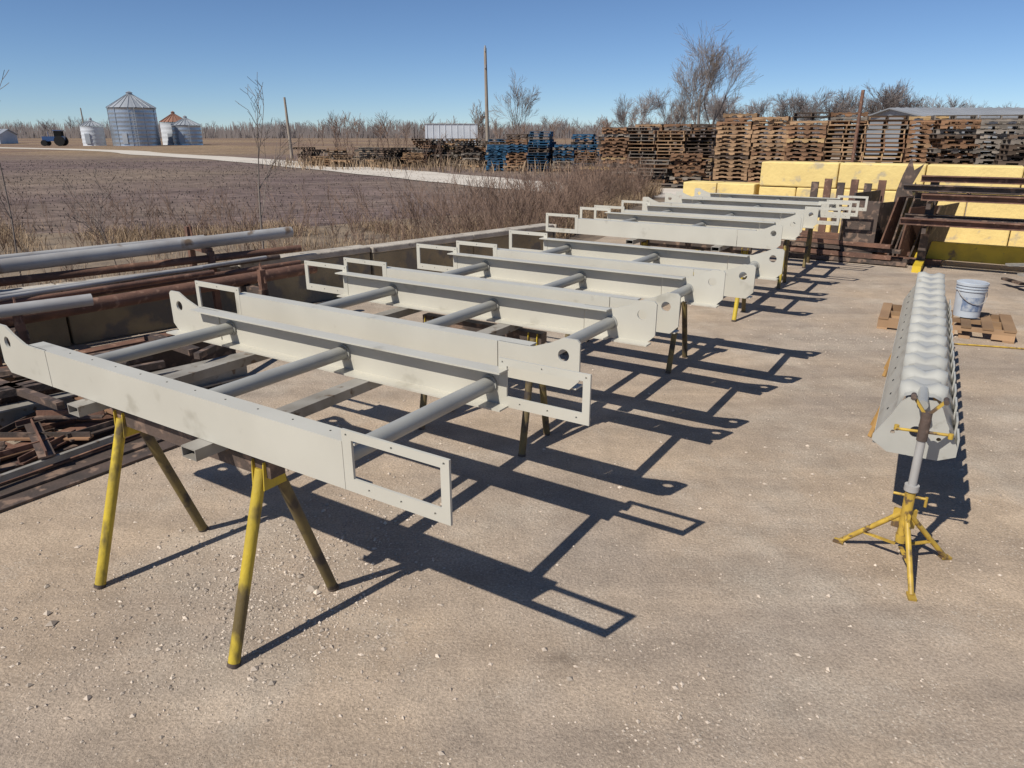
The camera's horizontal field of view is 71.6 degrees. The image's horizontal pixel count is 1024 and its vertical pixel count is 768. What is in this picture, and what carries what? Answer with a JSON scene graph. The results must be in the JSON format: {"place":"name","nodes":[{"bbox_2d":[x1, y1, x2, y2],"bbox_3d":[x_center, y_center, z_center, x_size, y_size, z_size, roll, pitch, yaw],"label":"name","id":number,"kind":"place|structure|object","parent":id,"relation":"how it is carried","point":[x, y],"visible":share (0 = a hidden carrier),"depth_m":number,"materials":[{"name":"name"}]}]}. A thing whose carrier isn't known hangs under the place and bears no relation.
{"place":"outdoors","nodes":[
{"label":"outdoors","id":0,"kind":"place"},
{"bbox_2d":[0,147,682,197],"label":"gravel road","id":1,"kind":"structure","parent":0,"point":[431,176],"depth_m":40.35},
{"bbox_2d":[0,138,853,233],"bbox_3d":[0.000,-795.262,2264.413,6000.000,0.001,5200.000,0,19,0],"label":"ground","id":2,"kind":"structure","parent":0,"point":[239,147],"depth_m":31.02,"materials":[{"name":"soil"}]},
{"bbox_2d":[0,129,18,143],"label":"farm shed","id":3,"kind":"structure","parent":2,"relation":"on","point":[7,136],"depth_m":156.25,"materials":[{"name":"white metal"}]},
{"bbox_2d":[41,130,68,145],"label":"farm tractor","id":4,"kind":"object","parent":2,"relation":"on","point":[58,138],"visible":1,"depth_m":125.13,"materials":[{"name":"metal"}]},
{"bbox_2d":[79,117,106,145],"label":"grain silo","id":5,"kind":"object","parent":2,"relation":"on","point":[92,132],"visible":1,"depth_m":129.80,"materials":[{"name":"white metal"}]},
{"bbox_2d":[106,91,160,145],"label":"grain silo","id":6,"kind":"object","parent":2,"relation":"on","point":[132,119],"visible":1,"depth_m":128.62,"materials":[{"name":"metal"}]},
{"bbox_2d":[159,111,188,144],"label":"grain silo","id":7,"kind":"object","parent":2,"relation":"on","point":[166,133],"visible":0.57,"depth_m":139.18,"materials":[{"name":"white metal"}]},
{"bbox_2d":[171,115,202,144],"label":"grain silo","id":8,"kind":"object","parent":2,"relation":"on","point":[187,135],"visible":0.95,"depth_m":135.83,"materials":[{"name":"metal"}]},
{"bbox_2d":[0,160,560,236],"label":"field stubble","id":9,"kind":"object","parent":2,"relation":"on","point":[54,225],"visible":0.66,"depth_m":28.25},
{"bbox_2d":[0,125,712,288],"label":"verge brush","id":10,"kind":"object","parent":2,"relation":"on","point":[596,185],"visible":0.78,"depth_m":14.58,"materials":[{"name":"plant"}]},
{"bbox_2d":[0,151,727,289],"bbox_3d":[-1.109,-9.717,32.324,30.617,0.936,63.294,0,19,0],"label":"dry grass","id":11,"kind":"structure","parent":2,"relation":"on","point":[125,236],"depth_m":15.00,"materials":[{"name":"plant"}]},
{"bbox_2d":[63,169,119,274],"bbox_3d":[-5.385,-1.915,9.125,0.818,1.650,0.604,18,26,41],"label":"bare sapling","id":12,"kind":"object","parent":11,"relation":"on","point":[92,212],"visible":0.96,"depth_m":8.99,"materials":[{"name":"brown plant"}]},
{"bbox_2d":[237,78,303,248],"bbox_3d":[-3.555,-3.015,10.444,0.727,2.850,1.212,7,20,18],"label":"bare sapling","id":13,"kind":"object","parent":11,"relation":"on","point":[266,176],"visible":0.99,"depth_m":10.47,"materials":[{"name":"brown plant"}]},
{"bbox_2d":[637,160,675,186],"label":"pallet stack","id":14,"kind":"object","parent":11,"relation":"on","point":[667,172],"visible":0.59,"depth_m":28.51,"materials":[{"name":"brown wood"}]},
{"bbox_2d":[669,153,707,187],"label":"pallet stack","id":15,"kind":"object","parent":11,"relation":"on","point":[689,173],"visible":0.89,"depth_m":27.80,"materials":[{"name":"brown wood"}]},
{"bbox_2d":[401,152,429,166],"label":"pallet stack","id":16,"kind":"object","parent":2,"relation":"on","point":[413,157],"visible":0.82,"depth_m":45.89,"materials":[{"name":"brown wood"}]},
{"bbox_2d":[411,139,439,165],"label":"pallet stack","id":17,"kind":"object","parent":2,"relation":"on","point":[418,141],"visible":0.52,"depth_m":47.58,"materials":[{"name":"brown wood"}]},
{"bbox_2d":[0,120,855,137],"bbox_3d":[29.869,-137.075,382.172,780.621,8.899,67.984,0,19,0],"label":"distant undergrowth","id":18,"kind":"object","parent":2,"relation":"on","point":[27,132],"visible":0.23,"depth_m":359.04,"materials":[{"name":"brown plant"}]},
{"bbox_2d":[8,116,854,137],"bbox_3d":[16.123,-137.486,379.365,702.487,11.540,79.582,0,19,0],"label":"distant tree line","id":19,"kind":"object","parent":2,"relation":"on","point":[44,126],"visible":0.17,"depth_m":362.02,"materials":[{"name":"brown plant"}]},
{"bbox_2d":[425,123,477,151],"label":"box trailer","id":20,"kind":"object","parent":2,"relation":"on","point":[451,130],"visible":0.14,"depth_m":76.10,"materials":[{"name":"white metal"}]},
{"bbox_2d":[439,138,468,164],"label":"pallet stack","id":21,"kind":"object","parent":2,"relation":"on","point":[449,143],"visible":0.49,"depth_m":48.24,"materials":[{"name":"brown wood"}]},
{"bbox_2d":[449,139,483,165],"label":"pallet stack","id":22,"kind":"object","parent":2,"relation":"on","point":[463,147],"visible":0.58,"depth_m":46.86,"materials":[{"name":"brown wood"}]},
{"bbox_2d":[311,110,659,147],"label":"scrub trees","id":23,"kind":"object","parent":2,"relation":"on","point":[380,124],"visible":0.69,"depth_m":123.48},
{"bbox_2d":[484,45,488,153],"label":"utility pole","id":24,"kind":"object","parent":2,"relation":"on","point":[486,98],"visible":0.81,"depth_m":46.32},
{"bbox_2d":[484,144,507,169],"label":"pallet stack","id":25,"kind":"object","parent":2,"relation":"on","point":[497,152],"visible":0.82,"depth_m":41.04,"materials":[{"name":"blue wood"}]},
{"bbox_2d":[489,68,541,141],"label":"bare tree","id":26,"kind":"object","parent":2,"relation":"on","point":[520,98],"visible":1,"depth_m":83.83,"materials":[{"name":"brown plant"}]},
{"bbox_2d":[503,134,529,170],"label":"pallet stack","id":27,"kind":"object","parent":2,"relation":"on","point":[517,147],"visible":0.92,"depth_m":40.69,"materials":[{"name":"brown wood"}]},
{"bbox_2d":[526,131,553,170],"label":"pallet stack","id":28,"kind":"object","parent":2,"relation":"on","point":[540,136],"visible":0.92,"depth_m":40.54,"materials":[{"name":"blue wood"}]},
{"bbox_2d":[552,145,576,170],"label":"pallet stack","id":29,"kind":"object","parent":2,"relation":"on","point":[564,149],"visible":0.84,"depth_m":40.18,"materials":[{"name":"blue wood"}]},
{"bbox_2d":[570,134,595,164],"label":"pallet stack","id":30,"kind":"object","parent":2,"relation":"on","point":[581,144],"visible":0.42,"depth_m":41.08,"materials":[{"name":"blue wood"}]},
{"bbox_2d":[573,145,597,170],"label":"pallet stack","id":31,"kind":"object","parent":2,"relation":"on","point":[594,153],"visible":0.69,"depth_m":39.97,"materials":[{"name":"brown wood"}]},
{"bbox_2d":[599,127,636,169],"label":"pallet stack","id":32,"kind":"object","parent":2,"relation":"on","point":[616,146],"visible":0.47,"depth_m":32.30,"materials":[{"name":"brown wood"}]},
{"bbox_2d":[627,127,662,176],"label":"pallet stack","id":33,"kind":"object","parent":2,"relation":"on","point":[643,143],"visible":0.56,"depth_m":31.85,"materials":[{"name":"brown wood"}]},
{"bbox_2d":[635,124,669,169],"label":"pallet stack","id":34,"kind":"object","parent":2,"relation":"on","point":[661,126],"visible":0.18,"depth_m":32.88,"materials":[{"name":"brown wood"}]},
{"bbox_2d":[652,131,688,181],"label":"pallet stack","id":35,"kind":"object","parent":2,"relation":"on","point":[660,134],"visible":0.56,"depth_m":31.36,"materials":[{"name":"brown wood"}]},
{"bbox_2d":[661,124,692,169],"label":"pallet stack","id":36,"kind":"object","parent":2,"relation":"on","point":[667,128],"visible":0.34,"depth_m":32.09,"materials":[{"name":"brown wood"}]},
{"bbox_2d":[668,58,723,146],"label":"bare tree","id":37,"kind":"object","parent":2,"relation":"on","point":[682,101],"visible":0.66,"depth_m":75.45,"materials":[{"name":"brown plant"}]},
{"bbox_2d":[683,127,717,180],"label":"pallet stack","id":38,"kind":"object","parent":2,"relation":"on","point":[711,164],"visible":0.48,"depth_m":31.04,"materials":[{"name":"brown wood"}]},
{"bbox_2d":[689,124,717,173],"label":"pallet stack","id":39,"kind":"object","parent":2,"relation":"on","point":[701,125],"visible":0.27,"depth_m":31.84,"materials":[{"name":"brown wood"}]},
{"bbox_2d":[672,21,746,146],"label":"bare tree","id":40,"kind":"object","parent":2,"relation":"on","point":[711,73],"visible":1,"depth_m":71.83,"materials":[{"name":"brown plant"}]},
{"bbox_2d":[669,35,762,150],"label":"bare tree","id":41,"kind":"object","parent":2,"relation":"on","point":[721,79],"visible":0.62,"depth_m":75.45,"materials":[{"name":"brown plant"}]},
{"bbox_2d":[610,80,1016,143],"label":"tree row","id":42,"kind":"object","parent":2,"relation":"on","point":[898,98],"visible":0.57,"depth_m":138.24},
{"bbox_2d":[0,157,1023,767],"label":"gravel yard","id":43,"kind":"structure","parent":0,"point":[604,521],"depth_m":3.36,"materials":[{"name":"gravel"}]},
{"bbox_2d":[0,333,174,367],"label":"rusty steel beam","id":44,"kind":"structure","parent":43,"relation":"on","point":[121,344],"depth_m":6.27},
{"bbox_2d":[0,422,178,511],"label":"steel plate pile","id":45,"kind":"object","parent":43,"relation":"on","point":[69,464],"visible":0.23,"depth_m":4.42,"materials":[{"name":"metal"}]},
{"bbox_2d":[0,333,222,464],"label":"scrap steel pile","id":46,"kind":"object","parent":43,"relation":"on","point":[40,434],"visible":0.59,"depth_m":4.84,"materials":[{"name":"brown metal"}]},
{"bbox_2d":[0,342,235,403],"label":"rusty steel beam","id":47,"kind":"structure","parent":43,"relation":"on","point":[171,358],"depth_m":6.23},
{"bbox_2d":[0,352,250,427],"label":"rusty steel beam","id":48,"kind":"structure","parent":43,"relation":"on","point":[12,412],"depth_m":5.18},
{"bbox_2d":[0,224,268,365],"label":"pipe storage rack","id":49,"kind":"object","parent":43,"relation":"on","point":[19,330],"visible":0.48,"depth_m":7.17,"materials":[{"name":"metal"}]},
{"bbox_2d":[0,294,93,317],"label":"steel pipe","id":50,"kind":"object","parent":49,"relation":"on","point":[39,306],"visible":1,"depth_m":5.67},
{"bbox_2d":[0,265,202,294],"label":"steel pipe","id":51,"kind":"object","parent":49,"relation":"on","point":[186,269],"visible":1,"depth_m":6.50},
{"bbox_2d":[0,235,203,258],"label":"steel pipe","id":52,"kind":"object","parent":49,"relation":"on","point":[48,251],"visible":0.27,"depth_m":6.86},
{"bbox_2d":[0,270,214,304],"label":"steel pipe","id":53,"kind":"object","parent":49,"relation":"on","point":[123,285],"visible":1,"depth_m":6.41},
{"bbox_2d":[0,256,266,299],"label":"steel pipe","id":54,"kind":"object","parent":49,"relation":"on","point":[64,288],"visible":1,"depth_m":6.47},
{"bbox_2d":[0,226,293,273],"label":"steel pipe","id":55,"kind":"object","parent":49,"relation":"on","point":[34,262],"visible":1,"depth_m":7.07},
{"bbox_2d":[0,245,301,286],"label":"steel pipe","id":56,"kind":"object","parent":49,"relation":"on","point":[48,276],"visible":1,"depth_m":7.24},
{"bbox_2d":[0,264,317,326],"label":"steel pipe","id":57,"kind":"object","parent":49,"relation":"on","point":[107,302],"visible":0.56,"depth_m":6.62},
{"bbox_2d":[77,254,280,288],"bbox_3d":[-4.402,-0.801,6.309,0.060,0.060,5.304,16,25,37],"label":"steel pipe","id":58,"kind":"object","parent":49,"relation":"on","point":[273,257],"visible":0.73,"depth_m":7.70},
{"bbox_2d":[91,260,300,296],"bbox_3d":[-4.190,-0.731,6.292,0.060,0.060,5.336,16,25,38],"label":"steel pipe","id":59,"kind":"object","parent":49,"relation":"on","point":[247,270],"visible":0.5,"depth_m":7.41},
{"bbox_2d":[94,408,338,668],"bbox_3d":[-1.380,0.580,3.186,1.090,0.806,0.629,12,23,30],"label":"sawhorse","id":60,"kind":"object","parent":43,"relation":"on","point":[266,475],"visible":0.88,"depth_m":3.08,"materials":[{"name":"yellow paint"}]},
{"bbox_2d":[67,307,421,416],"bbox_3d":[-1.280,-0.245,4.236,0.090,0.048,2.600,12,23,30],"label":"steel support tube","id":61,"kind":"object","parent":60,"relation":"on","point":[82,407],"visible":0.36,"depth_m":3.73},
{"bbox_2d":[0,291,591,525],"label":"steel conveyor frame","id":62,"kind":"object","parent":61,"relation":"on","point":[223,415],"visible":1,"depth_m":3.10,"materials":[{"name":"grey paint"}]},
{"bbox_2d":[181,323,521,461],"bbox_3d":[-0.563,-0.093,3.805,0.090,0.048,2.600,12,23,30],"label":"steel support tube","id":63,"kind":"object","parent":60,"relation":"on","point":[198,449],"visible":0.36,"depth_m":3.28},
{"bbox_2d":[195,260,657,389],"bbox_3d":[-0.646,-0.474,4.431,2.890,0.250,0.960,12,23,30],"label":"steel conveyor frame","id":64,"kind":"object","parent":63,"relation":"on","point":[580,323],"visible":0.86,"depth_m":4.24,"materials":[{"name":"grey paint"}]},
{"bbox_2d":[0,223,556,358],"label":"concrete wall","id":65,"kind":"structure","parent":43,"relation":"on","point":[110,323],"depth_m":8.69,"materials":[{"name":"concrete"}]},
{"bbox_2d":[418,313,549,456],"bbox_3d":[-0.204,-0.035,4.927,0.970,0.804,0.450,12,23,30],"label":"sawhorse","id":66,"kind":"object","parent":43,"relation":"on","point":[537,336],"visible":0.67,"depth_m":4.66,"materials":[{"name":"yellow paint"}]},
{"bbox_2d":[0,261,1023,767],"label":"gravel stones","id":67,"kind":"object","parent":43,"relation":"on","point":[310,589],"visible":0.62,"depth_m":3.18,"materials":[{"name":"gravel"}]},
{"bbox_2d":[562,302,687,372],"bbox_3d":[1.075,-0.641,6.653,1.160,0.806,0.589,12,23,30],"label":"sawhorse","id":68,"kind":"object","parent":43,"relation":"on","point":[673,341],"visible":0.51,"depth_m":6.43,"materials":[{"name":"yellow paint"}]},
{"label":"steel support tube","id":69,"kind":"object","parent":68,"relation":"on","visible":0},
{"bbox_2d":[343,243,725,333],"bbox_3d":[0.076,-0.791,5.333,2.780,0.250,0.910,12,23,30],"label":"steel conveyor frame","id":70,"kind":"object","parent":69,"relation":"on","point":[607,287],"visible":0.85,"depth_m":5.27,"materials":[{"name":"grey paint"}]},
{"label":"steel support tube","id":71,"kind":"object","parent":68,"relation":"on","visible":0},
{"bbox_2d":[456,230,784,298],"bbox_3d":[0.873,-1.111,6.241,2.710,0.250,0.910,12,23,30],"label":"steel conveyor frame","id":72,"kind":"object","parent":71,"relation":"on","point":[671,261],"visible":0.81,"depth_m":6.15,"materials":[{"name":"grey paint"}]},
{"bbox_2d":[640,239,751,321],"bbox_3d":[2.129,-1.265,8.425,1.320,0.806,0.589,12,23,30],"label":"sawhorse","id":73,"kind":"object","parent":43,"relation":"on","point":[705,247],"visible":0.54,"depth_m":8.26,"materials":[{"name":"yellow paint"}]},
{"bbox_2d":[711,243,736,251],"bbox_3d":[2.896,-1.823,8.716,0.090,0.048,2.600,12,23,30],"label":"steel support tube","id":74,"kind":"object","parent":73,"relation":"on","point":[717,248],"visible":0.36,"depth_m":7.76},
{"bbox_2d":[546,207,801,248],"bbox_3d":[1.870,-1.912,8.516,2.840,0.250,0.930,12,23,30],"label":"steel conveyor frame","id":75,"kind":"object","parent":74,"relation":"on","point":[740,233],"visible":1,"depth_m":8.25,"materials":[{"name":"grey paint"}]},
{"bbox_2d":[594,200,818,235],"bbox_3d":[2.543,-2.260,9.504,2.750,0.250,0.920,12,23,30],"label":"steel conveyor frame","id":76,"kind":"object","parent":74,"relation":"on","point":[807,221],"visible":0.58,"depth_m":9.48,"materials":[{"name":"grey paint"}]},
{"bbox_2d":[683,180,759,195],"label":"concrete block wall","id":77,"kind":"structure","parent":43,"relation":"on","point":[689,187],"depth_m":15.15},
{"bbox_2d":[713,121,754,181],"bbox_3d":[8.113,-8.299,25.933,1.295,2.427,1.152,9,21,25],"label":"pallet stack","id":78,"kind":"object","parent":43,"relation":"on","point":[731,172],"visible":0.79,"depth_m":25.57,"materials":[{"name":"brown wood"}]},
{"bbox_2d":[721,113,759,178],"bbox_3d":[8.557,-8.760,26.812,1.309,2.713,1.158,8,21,22],"label":"pallet stack","id":79,"kind":"object","parent":43,"relation":"on","point":[741,116],"visible":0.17,"depth_m":26.46,"materials":[{"name":"brown wood"}]},
{"bbox_2d":[693,239,789,288],"bbox_3d":[3.257,-1.853,10.095,1.320,0.806,0.589,12,23,30],"label":"sawhorse","id":80,"kind":"object","parent":43,"relation":"on","point":[786,250],"visible":0.29,"depth_m":9.79,"materials":[{"name":"yellow paint"}]},
{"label":"steel support tube","id":81,"kind":"object","parent":80,"relation":"on","visible":0},
{"bbox_2d":[642,193,851,225],"bbox_3d":[3.424,-2.611,10.501,2.800,0.250,0.950,12,23,30],"label":"steel conveyor frame","id":82,"kind":"object","parent":81,"relation":"on","point":[741,205],"visible":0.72,"depth_m":10.51,"materials":[{"name":"grey paint"}]},
{"bbox_2d":[676,188,868,216],"bbox_3d":[4.165,-2.967,11.510,2.800,0.250,0.950,12,23,30],"label":"steel conveyor frame","id":83,"kind":"object","parent":81,"relation":"on","point":[762,198],"visible":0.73,"depth_m":11.50,"materials":[{"name":"grey paint"}]},
{"bbox_2d":[747,116,790,182],"bbox_3d":[9.217,-8.200,25.435,1.333,2.570,1.117,9,21,23],"label":"pallet stack","id":84,"kind":"object","parent":43,"relation":"on","point":[768,151],"visible":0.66,"depth_m":24.97,"materials":[{"name":"brown wood"}]},
{"bbox_2d":[784,121,828,161],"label":"pallet stack","id":85,"kind":"object","parent":43,"relation":"on","point":[804,148],"visible":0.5,"depth_m":24.39,"materials":[{"name":"brown wood"}]},
{"bbox_2d":[791,112,829,159],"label":"pallet stack","id":86,"kind":"object","parent":43,"relation":"on","point":[796,116],"visible":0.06,"depth_m":25.33,"materials":[{"name":"brown wood"}]},
{"bbox_2d":[761,178,915,266],"bbox_3d":[5.716,-2.842,12.224,2.514,1.240,1.644,11,22,29],"label":"steel post rack","id":87,"kind":"object","parent":43,"relation":"on","point":[824,246],"visible":0.47,"depth_m":12.06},
{"bbox_2d":[821,120,869,161],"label":"pallet stack","id":88,"kind":"object","parent":43,"relation":"on","point":[842,151],"visible":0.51,"depth_m":24.06,"materials":[{"name":"brown wood"}]},
{"bbox_2d":[824,112,867,162],"bbox_3d":[11.858,-8.262,25.398,1.302,2.713,1.108,8,21,22],"label":"pallet stack","id":89,"kind":"object","parent":43,"relation":"on","point":[833,117],"visible":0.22,"depth_m":24.77,"materials":[{"name":"brown wood"}]},
{"bbox_2d":[851,90,864,161],"bbox_3d":[11.400,-7.964,23.594,0.110,3.350,0.110,0,19,0],"label":"rusty steel beam","id":90,"kind":"object","parent":43,"relation":"on","point":[857,125],"visible":0.6,"depth_m":23.36,"materials":[{"name":"metal"}]},
{"bbox_2d":[863,117,905,162],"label":"pallet stack","id":91,"kind":"object","parent":43,"relation":"on","point":[882,136],"visible":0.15,"depth_m":24.80,"materials":[{"name":"brown wood"}]},
{"bbox_2d":[860,115,909,162],"bbox_3d":[12.502,-7.689,23.987,1.365,2.570,1.119,9,21,24],"label":"pallet stack","id":92,"kind":"object","parent":43,"relation":"on","point":[887,125],"visible":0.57,"depth_m":23.46,"materials":[{"name":"brown wood"}]},
{"bbox_2d":[759,161,1023,246],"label":"concrete block wall","id":93,"kind":"structure","parent":43,"relation":"on","point":[787,178],"depth_m":13.46,"materials":[{"name":"concrete"}]},
{"bbox_2d":[833,392,953,601],"bbox_3d":[1.958,0.468,3.371,0.468,0.877,0.548,-5,20,-14],"label":"pipe jack stand","id":94,"kind":"object","parent":43,"relation":"on","point":[904,520],"visible":1,"depth_m":3.36,"materials":[{"name":"yellow paint"}]},
{"bbox_2d":[833,190,959,266],"bbox_3d":[6.429,-2.641,11.890,1.676,1.082,1.229,12,23,30],"label":"steel plate rack","id":95,"kind":"object","parent":43,"relation":"on","point":[877,221],"visible":0.58,"depth_m":11.62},
{"bbox_2d":[867,397,940,440],"bbox_3d":[2.754,0.127,4.883,0.468,0.524,0.278,11,22,28],"label":"trestle stand","id":96,"kind":"object","parent":43,"relation":"on","point":[873,425],"visible":0.11,"depth_m":4.95,"materials":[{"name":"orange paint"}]},
{"bbox_2d":[872,271,959,460],"bbox_3d":[2.875,-0.323,4.939,0.376,0.347,3.824,11,22,28],"label":"ribbed steel trough","id":97,"kind":"object","parent":96,"relation":"on","point":[922,364],"visible":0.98,"depth_m":3.92,"materials":[{"name":"grey paint"}]},
{"bbox_2d":[894,158,923,201],"bbox_3d":[7.259,-3.447,13.100,0.019,1.400,0.466,-15,24,-36],"label":"bent steel sheet","id":98,"kind":"object","parent":43,"relation":"on","point":[910,175],"visible":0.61,"depth_m":12.99,"materials":[{"name":"brown metal"}]},
{"bbox_2d":[899,120,951,163],"bbox_3d":[13.646,-7.499,23.660,1.325,2.427,1.127,8,21,22],"label":"pallet stack","id":99,"kind":"object","parent":43,"relation":"on","point":[921,153],"visible":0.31,"depth_m":23.15,"materials":[{"name":"brown wood"}]},
{"bbox_2d":[877,302,1016,343],"bbox_3d":[4.722,-0.682,7.763,1.255,0.129,0.808,11,22,28],"label":"wooden pallet","id":100,"kind":"object","parent":43,"relation":"on","point":[1002,328],"visible":0.65,"depth_m":7.55,"materials":[{"name":"brown wood"}]},
{"bbox_2d":[953,279,989,317],"bbox_3d":[4.930,-0.921,7.648,0.312,0.372,0.304,0,19,0],"label":"plastic bucket","id":101,"kind":"object","parent":100,"relation":"on","point":[970,295],"visible":1,"depth_m":7.56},
{"bbox_2d":[926,115,977,162],"bbox_3d":[14.415,-7.534,23.544,1.536,2.570,1.276,8,21,21],"label":"pallet stack","id":102,"kind":"object","parent":43,"relation":"on","point":[933,117],"visible":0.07,"depth_m":22.87,"materials":[{"name":"brown wood"}]},
{"bbox_2d":[925,119,985,193],"bbox_3d":[14.053,-7.119,22.580,1.544,2.427,1.475,7,21,20],"label":"pallet stack","id":103,"kind":"object","parent":43,"relation":"on","point":[955,135],"visible":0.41,"depth_m":22.21,"materials":[{"name":"brown wood"}]},
{"bbox_2d":[899,175,1023,272],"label":"steel storage rack","id":104,"kind":"object","parent":43,"relation":"on","point":[970,252],"visible":0.98,"depth_m":10.72,"materials":[{"name":"metal"}]},
{"bbox_2d":[966,114,1023,162],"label":"pallet stack","id":105,"kind":"object","parent":43,"relation":"on","point":[992,132],"visible":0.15,"depth_m":22.55,"materials":[{"name":"brown wood"}]},
{"bbox_2d":[972,119,1023,164],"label":"pallet stack","id":106,"kind":"object","parent":43,"relation":"on","point":[1001,126],"visible":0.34,"depth_m":21.67,"materials":[{"name":"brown wood"}]},
{"bbox_2d":[993,134,1023,165],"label":"pallet stack","id":107,"kind":"object","parent":43,"relation":"on","point":[1009,144],"visible":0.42,"depth_m":20.35,"materials":[{"name":"brown wood"}]},
{"bbox_2d":[0,0,1023,131],"label":"sky","id":108,"kind":"structure","parent":0,"point":[412,60],"materials":[{"name":"blue"}]},
{"bbox_2d":[855,107,1023,159],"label":"metal warehouse","id":109,"kind":"structure","parent":0,"point":[917,111],"depth_m":59.93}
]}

